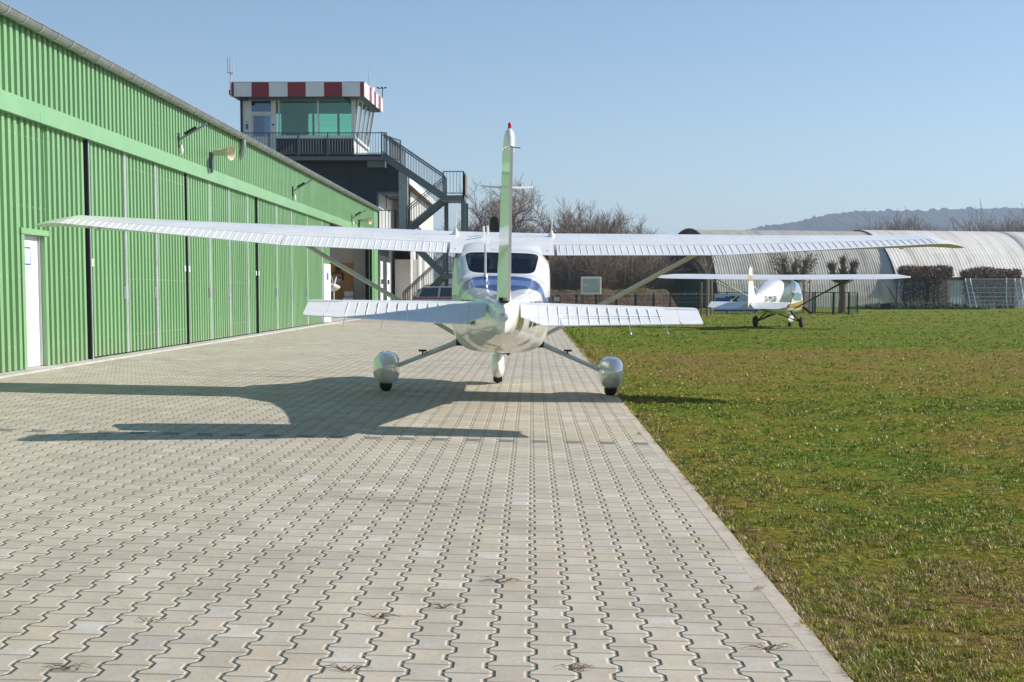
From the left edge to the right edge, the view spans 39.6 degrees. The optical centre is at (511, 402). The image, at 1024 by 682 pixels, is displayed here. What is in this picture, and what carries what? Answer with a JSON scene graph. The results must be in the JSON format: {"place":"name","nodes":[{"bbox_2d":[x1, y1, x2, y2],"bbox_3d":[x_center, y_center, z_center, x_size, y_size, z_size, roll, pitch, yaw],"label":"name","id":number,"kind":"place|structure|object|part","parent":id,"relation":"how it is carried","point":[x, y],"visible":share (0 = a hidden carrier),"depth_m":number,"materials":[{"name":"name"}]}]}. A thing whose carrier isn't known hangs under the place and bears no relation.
{"place":"outdoors","nodes":[
{"label":"outdoors","id":0,"kind":"place"},
{"bbox_2d":[0,319,829,681],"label":"pavement","id":1,"kind":"structure","parent":0,"point":[282,507],"depth_m":7.44,"materials":[{"name":"grey concrete"}]},
{"bbox_2d":[42,663,94,670],"bbox_3d":[-1.450,0.859,4.628,0.174,0.019,0.068,0,4,1],"label":"dry weed","id":2,"kind":"object","parent":1,"relation":"on","point":[63,666],"visible":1,"depth_m":4.63,"materials":[{"name":"brown plant"}]},
{"bbox_2d":[137,617,166,621],"bbox_3d":[-1.348,0.807,5.306,0.123,0.021,0.038,0,4,1],"label":"dry weed","id":3,"kind":"object","parent":1,"relation":"on","point":[150,619],"visible":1,"depth_m":5.30,"materials":[{"name":"brown plant"}]},
{"bbox_2d":[320,663,370,671],"bbox_3d":[-0.552,0.873,4.686,0.183,0.021,0.042,1,5,9],"label":"dry weed","id":4,"kind":"object","parent":1,"relation":"on","point":[348,669],"visible":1,"depth_m":4.69,"materials":[{"name":"brown plant"}]},
{"bbox_2d":[351,612,398,618],"bbox_3d":[-0.518,0.814,5.442,0.206,0.020,0.039,0,4,1],"label":"dry weed","id":5,"kind":"object","parent":1,"relation":"on","point":[379,615],"visible":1,"depth_m":5.45,"materials":[{"name":"plant"}]},
{"bbox_2d":[412,285,451,300],"bbox_3d":[-2.239,-4.578,63.874,4.518,1.469,1.810,0,4,1],"label":"estate car","id":6,"kind":"object","parent":1,"relation":"on","point":[433,293],"visible":0.12,"depth_m":63.07,"materials":[{"name":"silver metal"}]},
{"bbox_3d":[-3.680,-4.913,63.087,0.855,0.393,0.163,0,4,1],"label":"side window","id":7,"kind":"part","parent":6,"relation":"part of","materials":[{"name":"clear glass"}]},
{"bbox_3d":[-2.781,-4.912,63.075,0.855,0.393,0.163,0,4,1],"label":"side window","id":8,"kind":"part","parent":6,"relation":"part of","materials":[{"name":"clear glass"}]},
{"bbox_2d":[424,602,463,608],"bbox_3d":[-0.271,0.803,5.629,0.171,0.021,0.054,0,4,1],"label":"dry weed","id":9,"kind":"object","parent":1,"relation":"on","point":[440,606],"visible":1,"depth_m":5.63,"materials":[{"name":"plant"}]},
{"bbox_2d":[34,122,964,394],"bbox_3d":[0.210,-1.379,16.842,8.939,2.680,8.698,-4,6,-40],"label":"airplane","id":10,"kind":"object","parent":1,"relation":"on","point":[498,306],"visible":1,"depth_m":16.46,"materials":[{"name":"white metal"}]},
{"bbox_2d":[465,252,537,273],"bbox_3d":[-0.114,-1.544,16.003,1.040,0.405,0.820,1,4,-1],"label":"rear window","id":11,"kind":"structure","parent":10,"relation":"in","point":[522,263],"depth_m":15.98,"materials":[{"name":"black glass"}]},
{"bbox_2d":[479,576,519,582],"bbox_3d":[-0.050,0.767,6.157,0.199,0.020,0.081,0,4,1],"label":"dry weed","id":12,"kind":"object","parent":1,"relation":"on","point":[510,579],"visible":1,"depth_m":6.15,"materials":[{"name":"plant"}]},
{"bbox_2d":[554,663,595,670],"bbox_3d":[0.207,0.883,4.755,0.147,0.020,0.058,0,4,1],"label":"dry weed","id":13,"kind":"object","parent":1,"relation":"on","point":[582,666],"visible":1,"depth_m":4.75,"materials":[{"name":"plant"}]},
{"bbox_2d":[739,643,796,650],"bbox_3d":[0.918,0.871,5.085,0.204,0.020,0.041,0,4,1],"label":"dry weed","id":14,"kind":"object","parent":1,"relation":"on","point":[774,645],"visible":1,"depth_m":5.08,"materials":[{"name":"brown plant"}]},
{"bbox_2d":[1,0,1023,257],"label":"sky","id":15,"kind":"structure","parent":0,"point":[681,115],"materials":[{"name":"blue"}]},
{"bbox_2d":[550,288,677,306],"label":"earth bank","id":16,"kind":"structure","parent":0,"point":[627,299],"depth_m":105.25,"materials":[{"name":"green plant"}]},
{"bbox_2d":[551,223,626,289],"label":"bare shrub","id":17,"kind":"object","parent":16,"relation":"on","point":[609,286],"visible":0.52,"depth_m":108.31,"materials":[{"name":"brown plant"}]},
{"bbox_2d":[552,230,627,289],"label":"bare shrub","id":18,"kind":"object","parent":16,"relation":"on","point":[577,284],"visible":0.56,"depth_m":108.17,"materials":[{"name":"brown plant"}]},
{"bbox_2d":[434,207,1023,285],"bbox_3d":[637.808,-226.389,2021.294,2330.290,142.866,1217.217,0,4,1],"label":"hills","id":19,"kind":"structure","parent":0,"point":[847,221],"depth_m":2217.82,"materials":[{"name":"plant"}]},
{"bbox_2d":[562,307,1023,681],"bbox_3d":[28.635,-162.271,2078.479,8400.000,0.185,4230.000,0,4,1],"label":"ground","id":20,"kind":"structure","parent":0,"point":[831,560],"depth_m":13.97,"materials":[{"name":"green plant"}]},
{"bbox_2d":[0,0,381,377],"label":"hangar","id":21,"kind":"structure","parent":20,"relation":"on","point":[84,130],"depth_m":25.05,"materials":[{"name":"green metal"}]},
{"bbox_2d":[25,235,39,366],"bbox_3d":[-6.944,-1.458,20.366,0.052,1.888,0.860,0,4,1],"label":"door","id":22,"kind":"structure","parent":21,"relation":"in","point":[31,255],"depth_m":20.54,"materials":[{"name":"white paint"}]},
{"bbox_2d":[89,142,128,356],"bbox_3d":[-6.809,-2.600,23.924,0.082,3.568,2.008,0,4,1],"label":"door panel","id":23,"kind":"structure","parent":21,"relation":"in","point":[107,166],"depth_m":23.94,"materials":[{"name":"metal"}]},
{"bbox_2d":[125,154,158,351],"bbox_3d":[-6.782,-2.758,25.937,0.082,3.568,2.026,0,4,1],"label":"door panel","id":24,"kind":"structure","parent":21,"relation":"in","point":[140,180],"depth_m":25.94,"materials":[{"name":"metal"}]},
{"bbox_2d":[155,164,186,346],"bbox_3d":[-6.752,-2.928,28.088,0.082,3.568,2.286,0,4,1],"label":"door panel","id":25,"kind":"structure","parent":21,"relation":"in","point":[170,202],"depth_m":28.08,"materials":[{"name":"metal"}]},
{"bbox_2d":[178,123,207,154],"bbox_3d":[-6.388,-5.268,28.375,0.627,0.647,0.124,0,5,-4],"label":"wall lamp","id":26,"kind":"object","parent":21,"relation":"attached to","point":[190,132],"visible":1,"depth_m":28.34,"materials":[{"name":"metal"}]},
{"bbox_2d":[187,175,211,341],"bbox_3d":[-6.719,-3.113,30.446,0.082,3.568,2.046,0,4,1],"label":"door panel","id":27,"kind":"structure","parent":21,"relation":"in","point":[198,189],"depth_m":30.52,"materials":[{"name":"metal"}]},
{"bbox_2d":[210,182,230,338],"bbox_3d":[-6.692,-3.271,32.458,0.082,3.568,1.985,0,4,1],"label":"door panel","id":28,"kind":"structure","parent":21,"relation":"in","point":[219,195],"depth_m":32.50,"materials":[{"name":"metal"}]},
{"bbox_2d":[209,145,235,172],"bbox_3d":[-6.368,-5.330,31.041,0.582,0.579,0.323,1,5,12],"label":"horn loudspeaker","id":29,"kind":"object","parent":21,"relation":"attached to","point":[229,152],"visible":1,"depth_m":31.09,"materials":[{"name":"grey metal"}]},
{"bbox_2d":[229,189,248,335],"bbox_3d":[-6.663,-3.435,34.532,0.082,3.568,2.172,0,4,1],"label":"door panel","id":30,"kind":"structure","parent":21,"relation":"in","point":[239,289],"depth_m":34.59,"materials":[{"name":"metal"}]},
{"bbox_2d":[247,195,256,333],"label":"door panel","id":31,"kind":"structure","parent":21,"relation":"in","point":[252,273],"depth_m":36.22,"materials":[{"name":"metal"}]},
{"bbox_2d":[258,199,277,331],"bbox_3d":[-6.611,-3.733,38.323,0.082,3.568,2.753,0,4,1],"label":"door panel","id":32,"kind":"structure","parent":21,"relation":"in","point":[267,211],"depth_m":38.32,"materials":[{"name":"metal"}]},
{"bbox_2d":[277,205,292,328],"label":"door panel","id":33,"kind":"structure","parent":21,"relation":"in","point":[284,252],"depth_m":40.94,"materials":[{"name":"metal"}]},
{"bbox_2d":[291,210,307,326],"bbox_3d":[-6.538,-4.148,43.599,0.082,3.568,2.987,0,4,1],"label":"door panel","id":34,"kind":"structure","parent":21,"relation":"in","point":[299,253],"depth_m":43.57,"materials":[{"name":"metal"}]},
{"bbox_2d":[292,179,311,200],"bbox_3d":[-6.201,-6.269,41.951,0.627,0.647,0.124,0,5,-4],"label":"wall lamp","id":35,"kind":"object","parent":21,"relation":"attached to","point":[298,187],"visible":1,"depth_m":41.91,"materials":[{"name":"metal"}]},
{"bbox_2d":[307,215,322,324],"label":"door panel","id":36,"kind":"structure","parent":21,"relation":"in","point":[314,260],"depth_m":46.61,"materials":[{"name":"metal"}]},
{"bbox_2d":[322,220,329,291],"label":"door panel","id":37,"kind":"structure","parent":21,"relation":"in","point":[326,250],"depth_m":48.92,"materials":[{"name":"metal"}]},
{"bbox_2d":[323,264,330,322],"bbox_3d":[-6.401,-3.798,49.157,0.064,2.000,1.594,0,4,1],"label":"open door leaf","id":38,"kind":"structure","parent":21,"relation":"in","point":[326,267],"depth_m":49.00,"materials":[{"name":"white paint"}]},
{"bbox_2d":[331,276,339,299],"bbox_3d":[-9.360,-4.073,53.228,5.689,1.949,6.605,4,6,40],"label":"parked aeroplane","id":39,"kind":"object","parent":21,"relation":"on","point":[334,287],"visible":0.16,"depth_m":53.05,"materials":[{"name":"white paint"}]},
{"bbox_2d":[333,276,341,281],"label":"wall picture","id":40,"kind":"object","parent":21,"relation":"attached to","point":[339,279],"depth_m":65.05,"materials":[{"name":"paper"}]},
{"bbox_2d":[343,291,354,299],"bbox_3d":[-7.305,-4.464,63.753,0.440,1.078,0.600,0,4,1],"label":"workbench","id":41,"kind":"object","parent":21,"relation":"on","point":[348,295],"visible":0.58,"depth_m":63.62,"materials":[{"name":"grey metal"}]},
{"bbox_2d":[351,210,365,225],"bbox_3d":[-6.012,-7.250,55.686,0.627,0.647,0.124,0,5,-4],"label":"wall lamp","id":42,"kind":"object","parent":21,"relation":"attached to","point":[358,213],"visible":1,"depth_m":55.65,"materials":[{"name":"metal"}]},
{"bbox_2d":[358,216,371,226],"bbox_3d":[-6.000,-7.298,57.785,0.582,0.579,0.323,1,5,12],"label":"horn loudspeaker","id":43,"kind":"object","parent":21,"relation":"attached to","point":[369,219],"visible":0.99,"depth_m":57.81,"materials":[{"name":"grey metal"}]},
{"bbox_2d":[227,57,467,299],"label":"control tower","id":44,"kind":"structure","parent":20,"relation":"on","point":[392,190],"depth_m":69.54,"materials":[{"name":"grey metal"}]},
{"bbox_2d":[252,114,270,147],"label":"cab door","id":45,"kind":"structure","parent":44,"relation":"in","point":[260,122],"depth_m":69.78,"materials":[{"name":"white paint"}]},
{"bbox_2d":[380,261,382,299],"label":"door","id":46,"kind":"structure","parent":44,"relation":"in","point":[381,262],"depth_m":71.28,"materials":[{"name":"white paint"}]},
{"bbox_2d":[387,262,390,299],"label":"door","id":47,"kind":"structure","parent":44,"relation":"in","point":[388,264],"depth_m":75.10,"materials":[{"name":"white paint"}]},
{"bbox_2d":[435,224,458,272],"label":"bare tree","id":48,"kind":"object","parent":20,"relation":"on","point":[452,253],"visible":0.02,"depth_m":148.44,"materials":[{"name":"brown plant"}]},
{"bbox_2d":[434,174,559,232],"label":"bare tree","id":49,"kind":"object","parent":20,"relation":"on","point":[520,209],"visible":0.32,"depth_m":127.64,"materials":[{"name":"brown plant"}]},
{"bbox_2d":[552,296,559,302],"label":"info sign","id":50,"kind":"object","parent":20,"relation":"on","point":[555,298],"visible":0.68,"depth_m":74.77,"materials":[{"name":"metal"}]},
{"bbox_2d":[548,255,579,289],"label":"bare shrub","id":51,"kind":"object","parent":20,"relation":"on","point":[549,260],"visible":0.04,"depth_m":111.46,"materials":[{"name":"brown plant"}]},
{"bbox_2d":[513,200,632,256],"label":"bare tree","id":52,"kind":"object","parent":20,"relation":"on","point":[589,217],"visible":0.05,"depth_m":119.62,"materials":[{"name":"brown plant"}]},
{"bbox_2d":[550,228,614,287],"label":"bare shrub","id":53,"kind":"object","parent":20,"relation":"on","point":[561,257],"visible":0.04,"depth_m":112.35,"materials":[{"name":"brown plant"}]},
{"bbox_2d":[548,227,618,289],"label":"bare shrub","id":54,"kind":"object","parent":20,"relation":"on","point":[560,281],"visible":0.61,"depth_m":108.55,"materials":[{"name":"brown plant"}]},
{"bbox_2d":[537,196,645,258],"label":"bare tree","id":55,"kind":"object","parent":20,"relation":"on","point":[568,223],"visible":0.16,"depth_m":115.58,"materials":[{"name":"brown plant"}]},
{"bbox_2d":[581,277,601,303],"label":"notice board","id":56,"kind":"object","parent":20,"relation":"on","point":[591,285],"visible":0.95,"depth_m":65.73,"materials":[{"name":"white paint"}]},
{"bbox_2d":[550,222,645,289],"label":"bare shrub","id":57,"kind":"object","parent":20,"relation":"on","point":[593,258],"visible":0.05,"depth_m":111.68,"materials":[{"name":"brown plant"}]},
{"bbox_2d":[580,229,653,289],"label":"bare shrub","id":58,"kind":"object","parent":20,"relation":"on","point":[627,262],"visible":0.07,"depth_m":111.78,"materials":[{"name":"brown plant"}]},
{"bbox_2d":[577,205,665,260],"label":"bare tree","id":59,"kind":"object","parent":20,"relation":"on","point":[640,230],"visible":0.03,"depth_m":121.62,"materials":[{"name":"brown plant"}]},
{"bbox_2d":[550,293,714,307],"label":"wire fence","id":60,"kind":"object","parent":20,"relation":"on","point":[616,300],"visible":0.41,"depth_m":94.41,"materials":[{"name":"grey metal"}]},
{"bbox_2d":[583,226,696,289],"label":"bare shrub","id":61,"kind":"object","parent":20,"relation":"on","point":[625,273],"visible":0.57,"depth_m":109.70,"materials":[{"name":"brown plant"}]},
{"bbox_2d":[616,255,673,288],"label":"bare shrub","id":62,"kind":"object","parent":20,"relation":"on","point":[652,270],"visible":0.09,"depth_m":113.42,"materials":[{"name":"brown plant"}]},
{"bbox_2d":[622,229,677,289],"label":"bare shrub","id":63,"kind":"object","parent":20,"relation":"on","point":[645,272],"visible":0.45,"depth_m":110.62,"materials":[{"name":"brown plant"}]},
{"bbox_2d":[648,258,678,291],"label":"bare shrub","id":64,"kind":"object","parent":20,"relation":"on","point":[668,280],"visible":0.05,"depth_m":117.70,"materials":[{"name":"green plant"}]},
{"bbox_2d":[641,255,690,290],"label":"bare shrub","id":65,"kind":"object","parent":20,"relation":"on","point":[665,283],"visible":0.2,"depth_m":114.64,"materials":[{"name":"brown plant"}]},
{"bbox_2d":[700,282,701,316],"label":"wooden stake","id":66,"kind":"object","parent":20,"relation":"on","point":[701,299],"visible":0.84,"depth_m":73.65,"materials":[{"name":"brown wood"}]},
{"bbox_2d":[691,255,717,273],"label":"young tree","id":67,"kind":"object","parent":20,"relation":"on","point":[706,270],"visible":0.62,"depth_m":77.46,"materials":[{"name":"brown plant"}]},
{"bbox_2d":[561,329,852,681],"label":"kerb","id":68,"kind":"structure","parent":20,"relation":"on","point":[825,661],"depth_m":6.47,"materials":[{"name":"concrete"}]},
{"bbox_2d":[706,279,708,315],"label":"wooden stake","id":69,"kind":"object","parent":20,"relation":"on","point":[707,296],"visible":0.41,"depth_m":75.60,"materials":[{"name":"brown wood"}]},
{"bbox_2d":[710,279,712,315],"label":"wooden stake","id":70,"kind":"object","parent":20,"relation":"on","point":[711,296],"visible":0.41,"depth_m":73.62,"materials":[{"name":"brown wood"}]},
{"bbox_2d":[714,294,757,310],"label":"fence banner","id":71,"kind":"object","parent":20,"relation":"on","point":[725,298],"visible":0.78,"depth_m":83.61,"materials":[{"name":"blue plastic"}]},
{"bbox_2d":[669,292,815,312],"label":"green fence","id":72,"kind":"object","parent":20,"relation":"on","point":[685,303],"visible":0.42,"depth_m":87.03,"materials":[{"name":"green metal"}]},
{"bbox_2d":[660,228,895,307],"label":"barrel hangar","id":73,"kind":"structure","parent":20,"relation":"on","point":[873,261],"depth_m":112.98,"materials":[{"name":"grey metal"}]},
{"bbox_2d":[669,272,679,306],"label":"door leaf","id":74,"kind":"structure","parent":73,"relation":"in","point":[677,287],"depth_m":117.95,"materials":[{"name":"metal"}]},
{"bbox_2d":[680,272,690,306],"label":"door leaf","id":75,"kind":"structure","parent":73,"relation":"in","point":[685,284],"depth_m":116.00,"materials":[{"name":"metal"}]},
{"bbox_2d":[691,271,702,307],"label":"door leaf","id":76,"kind":"structure","parent":73,"relation":"in","point":[695,283],"depth_m":113.82,"materials":[{"name":"metal"}]},
{"bbox_2d":[703,271,714,307],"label":"door leaf","id":77,"kind":"structure","parent":73,"relation":"in","point":[711,272],"depth_m":111.97,"materials":[{"name":"metal"}]},
{"bbox_2d":[657,265,910,327],"bbox_3d":[9.575,-3.822,51.426,7.072,2.206,7.027,-1,5,-18],"label":"light aeroplane","id":78,"kind":"object","parent":20,"relation":"on","point":[778,294],"visible":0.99,"depth_m":50.66,"materials":[{"name":"white metal"}]},
{"bbox_2d":[789,281,800,300],"bbox_3d":[10.304,-4.078,51.750,0.140,0.700,1.300,3,5,27],"label":"side window","id":79,"kind":"structure","parent":78,"relation":"in","point":[795,288],"depth_m":51.67,"materials":[{"name":"clear glass"}]},
{"bbox_2d":[767,251,820,313],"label":"pollard tree","id":80,"kind":"object","parent":20,"relation":"on","point":[784,265],"visible":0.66,"depth_m":82.99,"materials":[{"name":"brown plant"}]},
{"bbox_2d":[803,280,804,313],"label":"wooden stake","id":81,"kind":"object","parent":20,"relation":"on","point":[804,296],"visible":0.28,"depth_m":83.50,"materials":[{"name":"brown wood"}]},
{"bbox_2d":[808,280,810,313],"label":"wooden stake","id":82,"kind":"object","parent":20,"relation":"on","point":[809,294],"visible":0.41,"depth_m":81.49,"materials":[{"name":"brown wood"}]},
{"bbox_2d":[812,292,833,313],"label":"green gate","id":83,"kind":"structure","parent":20,"relation":"on","point":[832,299],"depth_m":81.28,"materials":[{"name":"green metal"}]},
{"bbox_2d":[833,292,849,314],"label":"green gate","id":84,"kind":"structure","parent":20,"relation":"on","point":[845,302],"depth_m":79.78,"materials":[{"name":"green metal"}]},
{"bbox_2d":[826,255,858,312],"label":"pollard tree","id":85,"kind":"object","parent":20,"relation":"on","point":[832,268],"visible":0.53,"depth_m":87.12,"materials":[{"name":"brown plant"}]},
{"bbox_2d":[849,292,857,314],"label":"green gate","id":86,"kind":"structure","parent":20,"relation":"on","point":[856,307],"depth_m":82.08,"materials":[{"name":"green metal"}]},
{"bbox_2d":[880,303,891,308],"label":"rubbish bin","id":87,"kind":"object","parent":20,"relation":"on","point":[885,305],"visible":1,"depth_m":102.11,"materials":[{"name":"grey plastic"}]},
{"bbox_2d":[855,209,920,230],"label":"bare tree","id":88,"kind":"object","parent":20,"relation":"on","point":[890,228],"visible":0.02,"depth_m":168.21,"materials":[{"name":"brown plant"}]},
{"bbox_2d":[864,210,922,230],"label":"bare shrub","id":89,"kind":"object","parent":20,"relation":"on","point":[886,224],"depth_m":184.57,"materials":[{"name":"brown plant"}]},
{"bbox_2d":[865,215,939,230],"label":"bare tree","id":90,"kind":"object","parent":20,"relation":"on","point":[905,225],"visible":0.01,"depth_m":179.35,"materials":[{"name":"brown plant"}]},
{"bbox_2d":[889,216,943,230],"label":"bare tree","id":91,"kind":"object","parent":20,"relation":"on","point":[917,228],"visible":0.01,"depth_m":167.81,"materials":[{"name":"brown plant"}]},
{"bbox_2d":[882,206,954,230],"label":"bare shrub","id":92,"kind":"object","parent":20,"relation":"on","point":[918,225],"visible":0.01,"depth_m":170.81,"materials":[{"name":"brown plant"}]},
{"bbox_2d":[883,264,954,307],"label":"clipped hedge","id":93,"kind":"object","parent":20,"relation":"on","point":[923,275],"visible":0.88,"depth_m":104.78,"materials":[{"name":"brown plant"}]},
{"bbox_2d":[850,300,987,308],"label":"weeds","id":94,"kind":"object","parent":20,"relation":"on","point":[902,305],"visible":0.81,"depth_m":103.13,"materials":[{"name":"green plant"}]},
{"bbox_2d":[854,230,1023,307],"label":"barrel hangar","id":95,"kind":"structure","parent":20,"relation":"on","point":[998,250],"depth_m":116.30,"materials":[{"name":"grey metal"}]},
{"bbox_2d":[921,199,1000,231],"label":"bare shrub","id":96,"kind":"object","parent":20,"relation":"on","point":[976,223],"visible":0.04,"depth_m":166.64,"materials":[{"name":"brown plant"}]},
{"bbox_2d":[958,266,1021,308],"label":"clipped hedge","id":97,"kind":"object","parent":20,"relation":"on","point":[993,273],"visible":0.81,"depth_m":106.70,"materials":[{"name":"brown plant"}]},
{"bbox_2d":[959,208,1023,231],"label":"bare tree","id":98,"kind":"object","parent":20,"relation":"on","point":[1003,225],"visible":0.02,"depth_m":180.13,"materials":[{"name":"brown plant"}]},
{"bbox_2d":[963,207,1023,231],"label":"bare shrub","id":99,"kind":"object","parent":20,"relation":"on","point":[997,224],"visible":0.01,"depth_m":175.80,"materials":[{"name":"brown plant"}]},
{"bbox_2d":[965,278,1023,307],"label":"panel fence","id":100,"kind":"object","parent":20,"relation":"on","point":[1006,292],"visible":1,"depth_m":97.63,"materials":[{"name":"metal"}]},
{"bbox_2d":[971,220,1022,231],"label":"bare tree","id":101,"kind":"object","parent":20,"relation":"on","point":[1003,228],"visible":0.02,"depth_m":170.28,"materials":[{"name":"brown plant"}]},
{"bbox_2d":[990,222,1023,231],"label":"bare tree","id":102,"kind":"object","parent":20,"relation":"on","point":[1014,228],"visible":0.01,"depth_m":171.27,"materials":[{"name":"brown plant"}]}
]}

